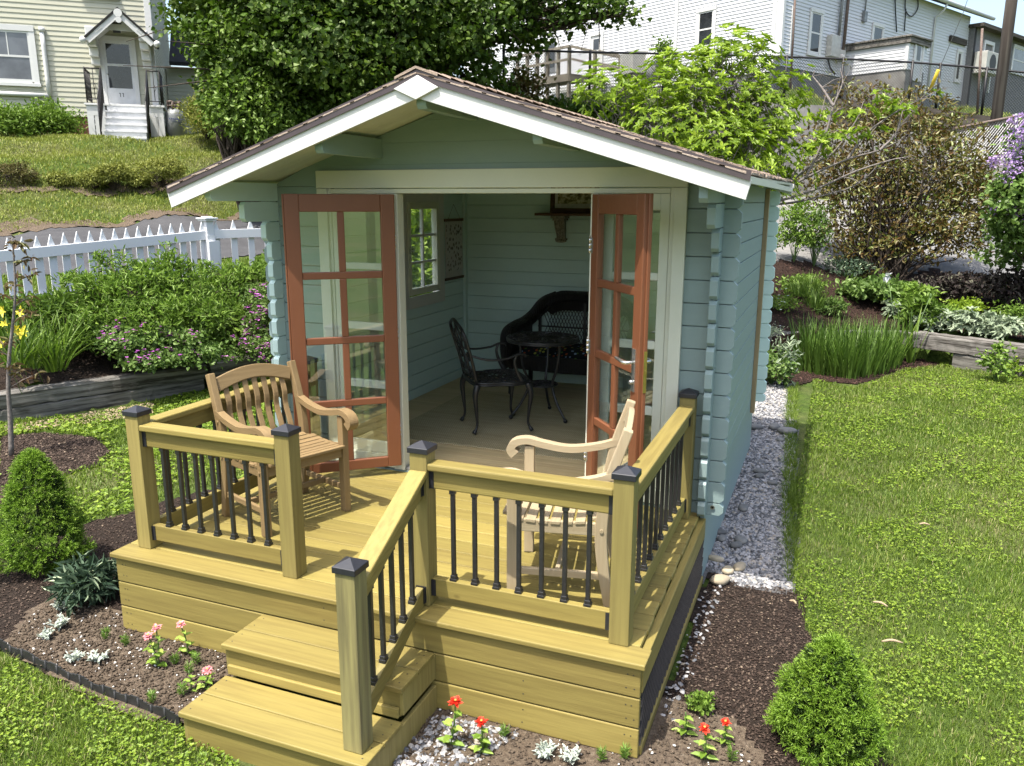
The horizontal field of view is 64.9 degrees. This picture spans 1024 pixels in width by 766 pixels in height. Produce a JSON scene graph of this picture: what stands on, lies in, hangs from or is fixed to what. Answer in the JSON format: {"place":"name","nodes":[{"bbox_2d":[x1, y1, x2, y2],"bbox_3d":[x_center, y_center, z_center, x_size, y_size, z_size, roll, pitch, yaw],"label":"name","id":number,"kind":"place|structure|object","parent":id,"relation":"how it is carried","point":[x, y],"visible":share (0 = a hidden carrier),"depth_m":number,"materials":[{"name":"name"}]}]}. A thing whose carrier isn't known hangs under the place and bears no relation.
{"place":"outdoors","nodes":[
{"label":"outdoors","id":0,"kind":"place"},
{"bbox_2d":[0,89,1023,765],"bbox_3d":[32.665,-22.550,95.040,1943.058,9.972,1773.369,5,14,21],"label":"ground","id":1,"kind":"structure","parent":0,"point":[804,395],"depth_m":5.63,"materials":[{"name":"green plant"}]},
{"bbox_2d":[0,158,45,187],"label":"lawn shrub","id":2,"kind":"object","parent":1,"relation":"on","point":[7,170],"visible":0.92,"depth_m":15.96,"materials":[{"name":"green plant"}]},
{"bbox_2d":[0,95,88,137],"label":"foundation plants","id":3,"kind":"object","parent":1,"relation":"on","point":[29,119],"visible":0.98,"depth_m":20.07,"materials":[{"name":"green plant"}]},
{"bbox_2d":[0,432,115,514],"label":"tree ring","id":4,"kind":"object","parent":1,"relation":"on","point":[84,452],"visible":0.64,"depth_m":7.74,"materials":[{"name":"brown soil"}]},
{"bbox_2d":[0,232,49,455],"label":"sapling","id":5,"kind":"object","parent":4,"relation":"on","point":[10,341],"visible":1,"depth_m":7.36,"materials":[{"name":"green plant"}]},
{"bbox_2d":[0,432,108,515],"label":"mulch chips","id":6,"kind":"object","parent":4,"relation":"on","point":[56,444],"visible":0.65,"depth_m":7.75,"materials":[{"name":"brown wood"}]},
{"bbox_2d":[0,177,175,196],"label":"bare earth","id":7,"kind":"structure","parent":1,"relation":"on","point":[12,188],"depth_m":16.69,"materials":[{"name":"brown soil"}]},
{"bbox_2d":[88,159,133,189],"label":"lawn shrub","id":8,"kind":"object","parent":7,"relation":"on","point":[118,173],"visible":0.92,"depth_m":16.80,"materials":[{"name":"green plant"}]},
{"bbox_2d":[129,152,187,186],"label":"lawn shrub","id":9,"kind":"object","parent":7,"relation":"on","point":[157,164],"visible":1,"depth_m":17.12,"materials":[{"name":"green plant"}]},
{"bbox_2d":[0,0,203,141],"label":"yellow house","id":10,"kind":"structure","parent":1,"relation":"on","point":[77,54],"depth_m":20.96,"materials":[{"name":"beige wood"}]},
{"bbox_2d":[0,24,41,87],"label":"window","id":11,"kind":"structure","parent":10,"relation":"in","point":[18,54],"depth_m":20.64,"materials":[{"name":"white paint"}]},
{"bbox_2d":[102,41,136,104],"bbox_3d":[-10.435,-8.200,21.446,0.688,1.673,0.076,-4,13,-19],"label":"storm door","id":12,"kind":"structure","parent":10,"relation":"in","point":[120,80],"depth_m":21.45,"materials":[{"name":"white glass"}]},
{"bbox_2d":[0,379,204,423],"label":"retaining timber","id":13,"kind":"object","parent":1,"relation":"on","point":[80,404],"visible":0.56,"depth_m":9.34,"materials":[{"name":"grey wood"}]},
{"bbox_2d":[0,363,206,408],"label":"retaining timber","id":14,"kind":"object","parent":13,"relation":"on","point":[39,393],"visible":0.88,"depth_m":9.31,"materials":[{"name":"grey wood"}]},
{"bbox_2d":[0,208,238,235],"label":"bare earth","id":15,"kind":"structure","parent":1,"relation":"on","point":[6,229],"depth_m":15.36,"materials":[{"name":"brown soil"}]},
{"bbox_2d":[0,132,238,231],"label":"grass","id":16,"kind":"structure","parent":1,"relation":"on","point":[73,154],"depth_m":17.48,"materials":[{"name":"green plant"}]},
{"bbox_2d":[0,651,241,765],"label":"lawn grass","id":17,"kind":"structure","parent":1,"relation":"on","point":[75,738],"depth_m":3.65,"materials":[{"name":"green plant"}]},
{"bbox_2d":[0,215,264,274],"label":"lane","id":18,"kind":"structure","parent":1,"relation":"on","point":[164,222],"depth_m":14.76,"materials":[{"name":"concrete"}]},
{"bbox_2d":[0,284,264,390],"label":"raised bed","id":19,"kind":"object","parent":1,"relation":"on","point":[86,365],"visible":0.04,"depth_m":9.63,"materials":[{"name":"brown soil"}]},
{"bbox_2d":[0,285,112,353],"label":"perennial","id":20,"kind":"object","parent":19,"relation":"on","point":[60,298],"visible":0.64,"depth_m":9.58,"materials":[{"name":"green plant"}]},
{"bbox_2d":[0,297,118,393],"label":"daylily","id":21,"kind":"object","parent":19,"relation":"on","point":[55,350],"visible":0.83,"depth_m":8.88,"materials":[{"name":"green plant"}]},
{"bbox_2d":[49,236,240,351],"bbox_3d":[-4.563,-1.067,10.153,1.892,1.515,1.876,-12,18,-43],"label":"garden shrub","id":22,"kind":"object","parent":19,"relation":"on","point":[156,299],"visible":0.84,"depth_m":10.00,"materials":[{"name":"green plant"}]},
{"bbox_2d":[79,317,234,374],"bbox_3d":[-4.266,-0.477,9.712,1.736,0.668,1.345,-4,13,-18],"label":"cranesbill","id":23,"kind":"object","parent":19,"relation":"on","point":[189,346],"visible":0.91,"depth_m":9.50,"materials":[{"name":"green plant"}]},
{"bbox_2d":[192,249,268,348],"bbox_3d":[-3.962,-1.245,11.516,1.421,1.421,2.384,0,13,0],"label":"garden shrub","id":24,"kind":"object","parent":19,"relation":"on","point":[238,275],"visible":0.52,"depth_m":11.20,"materials":[{"name":"green plant"}]},
{"bbox_2d":[226,280,274,363],"bbox_3d":[-2.853,-1.144,11.401,1.625,1.308,3.176,5,14,21],"label":"cranesbill","id":25,"kind":"object","parent":19,"relation":"on","point":[253,342],"visible":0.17,"depth_m":10.42,"materials":[{"name":"green plant"}]},
{"bbox_2d":[0,489,266,725],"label":"front bed","id":26,"kind":"object","parent":1,"relation":"on","point":[20,575],"visible":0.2,"depth_m":5.11,"materials":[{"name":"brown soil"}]},
{"bbox_2d":[0,447,98,577],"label":"dwarf spruce","id":27,"kind":"object","parent":26,"relation":"on","point":[23,475],"visible":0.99,"depth_m":5.09,"materials":[{"name":"green plant"}]},
{"bbox_2d":[41,549,119,617],"bbox_3d":[-2.545,1.168,4.807,0.486,0.357,0.465,9,16,35],"label":"hosta plant","id":28,"kind":"object","parent":26,"relation":"on","point":[75,582],"visible":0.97,"depth_m":4.74,"materials":[{"name":"green plant"}]},
{"bbox_2d":[0,639,180,727],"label":"lawn edging","id":29,"kind":"object","parent":26,"relation":"on","point":[164,713],"visible":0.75,"depth_m":3.95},
{"bbox_2d":[3,596,263,722],"bbox_3d":[-2.079,1.436,4.253,1.755,0.001,0.720,5,14,21],"label":"seed bed","id":30,"kind":"object","parent":26,"relation":"on","point":[174,704],"visible":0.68,"depth_m":4.21,"materials":[{"name":"brown soil"}]},
{"bbox_2d":[0,216,266,296],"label":"picket fence","id":31,"kind":"object","parent":1,"relation":"on","point":[208,235],"visible":0.43,"depth_m":11.55,"materials":[{"name":"white wood"}]},
{"bbox_2d":[0,377,276,551],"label":"lawn grass","id":32,"kind":"structure","parent":1,"relation":"on","point":[83,474],"depth_m":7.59,"materials":[{"name":"green plant"}]},
{"bbox_2d":[165,100,185,136],"bbox_3d":[-8.964,-7.024,21.450,0.496,0.920,0.505,-5,14,-21],"label":"propane tank","id":33,"kind":"object","parent":1,"relation":"on","point":[174,127],"visible":0.81,"depth_m":21.29,"materials":[{"name":"metal"}]},
{"bbox_2d":[171,83,220,139],"bbox_3d":[-7.681,-6.957,20.333,2.052,1.607,1.685,5,14,21],"label":"dark yew","id":34,"kind":"object","parent":1,"relation":"on","point":[190,115],"visible":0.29,"depth_m":20.16,"materials":[{"name":"green plant"}]},
{"bbox_2d":[180,8,310,209],"bbox_3d":[-5.166,-5.182,15.845,2.232,4.049,2.633,-9,16,-36],"label":"young tree","id":35,"kind":"object","parent":1,"relation":"on","point":[260,120],"visible":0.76,"depth_m":15.22,"materials":[{"name":"green plant"}]},
{"bbox_2d":[123,0,651,145],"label":"maple tree","id":36,"kind":"object","parent":1,"relation":"on","point":[338,52],"visible":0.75,"depth_m":15.50,"materials":[{"name":"green plant"}]},
{"bbox_2d":[110,356,705,765],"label":"deck","id":37,"kind":"structure","parent":1,"relation":"on","point":[389,594],"depth_m":3.75,"materials":[{"name":"yellow wood"}]},
{"bbox_2d":[205,360,358,537],"bbox_3d":[-1.375,0.369,4.862,0.673,0.897,0.615,12,17,41],"label":"wooden armchair","id":38,"kind":"object","parent":37,"relation":"on","point":[315,449],"visible":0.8,"depth_m":4.91,"materials":[{"name":"brown wood"}]},
{"bbox_2d":[503,399,635,606],"bbox_3d":[0.260,0.557,4.048,0.673,0.897,0.615,2,13,9],"label":"wooden armchair","id":39,"kind":"object","parent":37,"relation":"on","point":[617,443],"visible":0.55,"depth_m":3.84,"materials":[{"name":"brown wood"}]},
{"bbox_2d":[410,209,432,296],"bbox_3d":[-1.417,-1.740,11.187,2.983,3.171,5.422,0,13,-1],"label":"viburnum","id":40,"kind":"object","parent":1,"relation":"on","point":[415,245],"visible":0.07,"depth_m":10.42,"materials":[{"name":"green plant"}]},
{"bbox_2d":[166,66,793,575],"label":"garden shed","id":41,"kind":"structure","parent":1,"relation":"on","point":[676,246],"depth_m":5.27,"materials":[{"name":"teal paint"}]},
{"bbox_2d":[281,194,401,472],"bbox_3d":[-1.113,-0.309,5.390,0.728,1.860,0.057,-4,13,-18],"label":"door","id":42,"kind":"structure","parent":41,"relation":"in","point":[292,204],"depth_m":5.32,"materials":[{"name":"paint"}]},
{"bbox_2d":[399,193,444,309],"bbox_3d":[-0.870,-1.272,7.731,0.120,1.060,0.855,5,14,21],"label":"window","id":43,"kind":"structure","parent":41,"relation":"in","point":[435,202],"depth_m":7.76,"materials":[{"name":"beige paint"}]},
{"bbox_2d":[444,204,463,280],"bbox_3d":[-0.598,-1.457,8.331,0.014,0.767,0.444,5,14,21],"label":"hanging poster","id":44,"kind":"object","parent":41,"relation":"attached to","point":[453,252],"visible":1,"depth_m":8.33,"materials":[{"name":"paper"}]},
{"bbox_2d":[381,390,651,465],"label":"floor","id":45,"kind":"structure","parent":41,"relation":"on","point":[498,429],"depth_m":6.90,"materials":[{"name":"beige wood"}]},
{"bbox_2d":[449,318,533,434],"bbox_3d":[-0.191,-0.091,6.700,0.622,0.934,0.563,-4,13,-17],"label":"metal armchair","id":46,"kind":"object","parent":45,"relation":"on","point":[481,378],"visible":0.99,"depth_m":6.59,"materials":[{"name":"black metal"}]},
{"bbox_2d":[506,331,579,422],"bbox_3d":[0.264,-0.049,7.030,0.634,0.718,0.634,3,13,11],"label":"bistro table","id":47,"kind":"object","parent":45,"relation":"on","point":[547,339],"visible":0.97,"depth_m":6.94,"materials":[{"name":"black metal"}]},
{"bbox_2d":[534,213,590,242],"bbox_3d":[0.575,-1.542,8.033,0.695,0.296,0.217,5,14,21],"label":"wall shelf","id":48,"kind":"object","parent":41,"relation":"attached to","point":[559,219],"depth_m":8.05,"materials":[{"name":"brown wood"}]},
{"bbox_2d":[550,187,599,212],"bbox_3d":[0.625,-1.900,8.030,0.500,0.400,0.028,5,10,21],"label":"framed picture","id":49,"kind":"object","parent":48,"relation":"on","point":[570,202],"visible":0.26,"depth_m":8.05,"materials":[{"name":"brown wood"}]},
{"bbox_2d":[500,290,633,402],"bbox_3d":[0.625,-0.381,7.912,1.370,0.978,0.704,5,14,21],"label":"wicker loveseat","id":50,"kind":"object","parent":41,"relation":"on","point":[552,303],"visible":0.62,"depth_m":7.97,"materials":[{"name":"black wicker"}]},
{"bbox_2d":[514,344,624,359],"bbox_3d":[0.620,-0.324,7.910,1.100,0.082,0.570,5,14,21],"label":"seat cushion","id":51,"kind":"object","parent":50,"relation":"on","point":[576,351],"visible":0.41,"depth_m":7.76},
{"bbox_2d":[584,193,653,526],"bbox_3d":[0.604,-0.149,4.703,0.183,1.860,0.738,-4,13,-17],"label":"door","id":52,"kind":"structure","parent":41,"relation":"in","point":[640,204],"depth_m":4.57,"materials":[{"name":"paint"}]},
{"bbox_2d":[491,55,556,103],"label":"undergrowth","id":53,"kind":"object","parent":1,"relation":"on","point":[524,82],"visible":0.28,"depth_m":18.99,"materials":[{"name":"green plant"}]},
{"bbox_2d":[392,697,764,765],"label":"front soil","id":54,"kind":"structure","parent":1,"relation":"on","point":[590,759],"depth_m":3.54,"materials":[{"name":"brown soil"}]},
{"bbox_2d":[436,695,464,745],"bbox_3d":[-0.266,1.486,3.516,0.119,0.256,0.099,-3,13,-16],"label":"zinnia","id":55,"kind":"object","parent":54,"relation":"on","point":[455,700],"visible":1,"depth_m":3.51,"materials":[{"name":"red plant"}]},
{"bbox_2d":[393,715,518,765],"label":"gravel","id":56,"kind":"structure","parent":54,"relation":"on","point":[426,757],"depth_m":3.54,"materials":[{"name":"white gravel"}]},
{"bbox_2d":[684,689,717,715],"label":"seedling bush","id":57,"kind":"object","parent":54,"relation":"on","point":[697,698],"visible":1,"depth_m":3.77,"materials":[{"name":"green plant"}]},
{"bbox_2d":[464,0,995,107],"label":"white building","id":58,"kind":"structure","parent":1,"relation":"on","point":[914,30],"depth_m":27.59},
{"bbox_2d":[515,45,646,99],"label":"porch deck","id":59,"kind":"structure","parent":58,"relation":"attached to","point":[569,47],"depth_m":29.53,"materials":[{"name":"grey wood"}]},
{"bbox_2d":[693,5,716,51],"bbox_3d":[6.427,-11.779,26.810,0.065,1.335,0.850,-10,17,-39],"label":"window","id":60,"kind":"structure","parent":58,"relation":"in","point":[705,17],"depth_m":26.79,"materials":[{"name":"white paint"}]},
{"bbox_2d":[806,7,824,56],"bbox_3d":[9.951,-11.459,26.370,0.861,1.464,0.065,-10,17,-39],"label":"window","id":61,"kind":"structure","parent":58,"relation":"in","point":[816,21],"depth_m":26.37,"materials":[{"name":"white paint"}]},
{"bbox_2d":[631,103,832,195],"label":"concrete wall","id":62,"kind":"structure","parent":1,"relation":"on","point":[813,109],"depth_m":21.92,"materials":[{"name":"grey concrete"}]},
{"bbox_2d":[702,380,800,594],"bbox_3d":[2.351,0.576,8.012,0.969,0.055,6.449,4,13,18],"label":"gravel strip","id":63,"kind":"object","parent":1,"relation":"on","point":[707,570],"visible":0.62,"depth_m":6.34,"materials":[{"name":"grey gravel"}]},
{"bbox_2d":[766,345,802,384],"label":"groundcover plant","id":64,"kind":"object","parent":63,"relation":"on","point":[772,368],"visible":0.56,"depth_m":10.34,"materials":[{"name":"green plant"}]},
{"bbox_2d":[772,332,804,386],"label":"woolly stem","id":65,"kind":"object","parent":63,"relation":"on","point":[790,345],"visible":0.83,"depth_m":10.34,"materials":[{"name":"green plant"}]},
{"bbox_2d":[502,48,1023,120],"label":"chain link fence","id":66,"kind":"object","parent":1,"relation":"on","point":[912,62],"visible":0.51,"depth_m":22.14,"materials":[{"name":"black metal"}]},
{"bbox_2d":[646,571,892,765],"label":"bed","id":67,"kind":"object","parent":1,"relation":"on","point":[695,611],"visible":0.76,"depth_m":4.30,"materials":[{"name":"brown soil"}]},
{"bbox_2d":[661,585,723,720],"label":"gravel","id":68,"kind":"structure","parent":67,"relation":"on","point":[676,688],"depth_m":4.25,"materials":[{"name":"grey gravel"}]},
{"bbox_2d":[762,631,898,765],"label":"dwarf spruce","id":69,"kind":"object","parent":67,"relation":"on","point":[826,663],"visible":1,"depth_m":3.41,"materials":[{"name":"green plant"}]},
{"bbox_2d":[772,381,806,583],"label":"edge grass","id":70,"kind":"structure","parent":1,"relation":"on","point":[792,413],"depth_m":6.68,"materials":[{"name":"green plant"}]},
{"bbox_2d":[765,358,943,384],"bbox_3d":[4.486,-0.394,11.446,4.172,0.442,1.703,-4,13,-16],"label":"iris bed","id":71,"kind":"object","parent":1,"relation":"on","point":[854,380],"visible":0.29,"depth_m":11.05,"materials":[{"name":"brown soil"}]},
{"bbox_2d":[777,310,923,378],"bbox_3d":[4.772,-0.599,11.471,2.038,0.836,1.950,5,14,21],"label":"iris clump","id":72,"kind":"object","parent":71,"relation":"on","point":[864,353],"visible":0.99,"depth_m":11.19,"materials":[{"name":"green plant"}]},
{"bbox_2d":[883,273,934,365],"bbox_3d":[5.867,-0.939,11.935,0.748,1.305,0.957,5,14,21],"label":"bearded iris","id":73,"kind":"object","parent":71,"relation":"on","point":[910,354],"visible":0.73,"depth_m":11.93,"materials":[{"name":"green plant"}]},
{"bbox_2d":[768,259,1023,360],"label":"shrub bed","id":74,"kind":"object","parent":1,"relation":"on","point":[780,267],"visible":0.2,"depth_m":13.32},
{"bbox_2d":[571,22,951,208],"bbox_3d":[3.275,-2.569,11.062,4.776,4.732,2.688,5,14,21],"label":"leafy shrub","id":75,"kind":"object","parent":74,"relation":"on","point":[688,133],"visible":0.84,"depth_m":10.77,"materials":[{"name":"green plant"}]},
{"bbox_2d":[775,195,822,261],"bbox_3d":[5.025,-2.724,14.271,0.974,1.175,1.015,-2,13,-9],"label":"shrub","id":76,"kind":"object","parent":74,"relation":"on","point":[792,226],"visible":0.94,"depth_m":14.17,"materials":[{"name":"green plant"}]},
{"bbox_2d":[794,205,834,266],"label":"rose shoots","id":77,"kind":"object","parent":74,"relation":"on","point":[823,236],"visible":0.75,"depth_m":14.29,"materials":[{"name":"green plant"}]},
{"bbox_2d":[816,252,882,276],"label":"bank plant","id":78,"kind":"object","parent":74,"relation":"on","point":[858,265],"visible":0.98,"depth_m":14.56,"materials":[{"name":"green plant"}]},
{"bbox_2d":[834,270,909,302],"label":"hosta","id":79,"kind":"object","parent":74,"relation":"on","point":[859,288],"visible":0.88,"depth_m":13.36,"materials":[{"name":"green plant"}]},
{"bbox_2d":[787,58,1007,280],"bbox_3d":[7.110,-3.882,14.806,4.162,4.277,3.157,5,14,21],"label":"bronze shrub","id":80,"kind":"object","parent":74,"relation":"on","point":[883,244],"visible":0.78,"depth_m":14.53,"materials":[{"name":"brown plant"}]},
{"bbox_2d":[869,280,944,303],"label":"hosta","id":81,"kind":"object","parent":74,"relation":"on","point":[913,287],"visible":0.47,"depth_m":13.05,"materials":[{"name":"green plant"}]},
{"bbox_2d":[889,292,945,328],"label":"bank plant","id":82,"kind":"object","parent":74,"relation":"on","point":[915,304],"visible":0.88,"depth_m":12.32,"materials":[{"name":"green plant"}]},
{"bbox_2d":[905,270,986,299],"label":"dark foliage","id":83,"kind":"object","parent":74,"relation":"on","point":[941,282],"visible":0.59,"depth_m":13.46,"materials":[{"name":"black plant"}]},
{"bbox_2d":[940,266,1023,305],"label":"dark foliage","id":84,"kind":"object","parent":74,"relation":"on","point":[997,284],"visible":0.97,"depth_m":12.88,"materials":[{"name":"black plant"}]},
{"bbox_2d":[968,112,1023,273],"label":"lilac bush","id":85,"kind":"object","parent":74,"relation":"on","point":[1008,209],"visible":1,"depth_m":11.99,"materials":[{"name":"green plant"}]},
{"bbox_2d":[989,315,1023,340],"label":"lambs ear","id":86,"kind":"object","parent":74,"relation":"on","point":[1006,332],"visible":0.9,"depth_m":11.41},
{"bbox_2d":[792,356,1023,765],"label":"lawn grass","id":87,"kind":"structure","parent":1,"relation":"on","point":[903,467],"depth_m":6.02,"materials":[{"name":"green plant"}]},
{"bbox_2d":[831,127,1022,194],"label":"fence","id":88,"kind":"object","parent":1,"relation":"on","point":[1000,151],"depth_m":21.93,"materials":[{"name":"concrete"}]},
{"bbox_2d":[833,99,1023,141],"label":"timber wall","id":89,"kind":"structure","parent":88,"relation":"on","point":[981,118],"depth_m":21.69,"materials":[{"name":"grey wood"}]},
{"bbox_2d":[945,306,982,334],"bbox_3d":[6.673,-0.919,11.881,0.493,0.435,0.504,5,14,21],"label":"lambs ear","id":90,"kind":"object","parent":1,"relation":"on","point":[964,317],"visible":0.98,"depth_m":11.80},
{"bbox_2d":[929,0,1017,153],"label":"utility pole","id":91,"kind":"object","parent":1,"relation":"on","point":[1004,56],"visible":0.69,"depth_m":18.41,"materials":[{"name":"brown wood"}]},
{"bbox_2d":[952,353,1023,377],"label":"retaining timber","id":92,"kind":"object","parent":1,"relation":"on","point":[962,361],"visible":0.43,"depth_m":11.54,"materials":[{"name":"grey wood"}]},
{"bbox_2d":[916,332,1023,362],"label":"retaining timber","id":93,"kind":"object","parent":92,"relation":"on","point":[964,345],"visible":0.82,"depth_m":11.57,"materials":[{"name":"grey wood"}]},
{"bbox_2d":[960,22,1023,114],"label":"stucco annex","id":94,"kind":"object","parent":1,"relation":"on","point":[991,42],"visible":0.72,"depth_m":34.39,"materials":[{"name":"white paint"}]},
{"bbox_2d":[975,340,1017,381],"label":"leafy weed","id":95,"kind":"object","parent":1,"relation":"on","point":[997,368],"visible":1,"depth_m":10.72,"materials":[{"name":"green plant"}]},
{"bbox_3d":[-3.186,-0.218,11.291,0.192,0.181,2.401,9,15,33],"label":"retaining timber","id":96,"kind":"object","parent":1,"relation":"on","visible":0},
{"bbox_2d":[202,352,271,375],"bbox_3d":[-3.209,-0.391,11.262,0.212,0.182,2.413,9,16,35],"label":"retaining timber","id":97,"kind":"object","parent":96,"relation":"on","point":[229,365],"visible":0.09,"depth_m":10.45,"materials":[{"name":"wood"}]},
{"bbox_2d":[165,0,1023,75],"label":"sky","id":98,"kind":"structure","parent":0,"point":[995,8],"materials":[{"name":"white"}]},
{"bbox_2d":[774,195,1023,277],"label":"driveway","id":99,"kind":"structure","parent":0,"point":[784,253],"depth_m":15.92,"materials":[{"name":"grey asphalt"}]},
{"bbox_2d":[953,114,1023,159],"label":"chain link fence","id":100,"kind":"object","parent":99,"relation":"on","point":[993,120],"visible":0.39,"depth_m":16.48,"materials":[{"name":"grey metal"}]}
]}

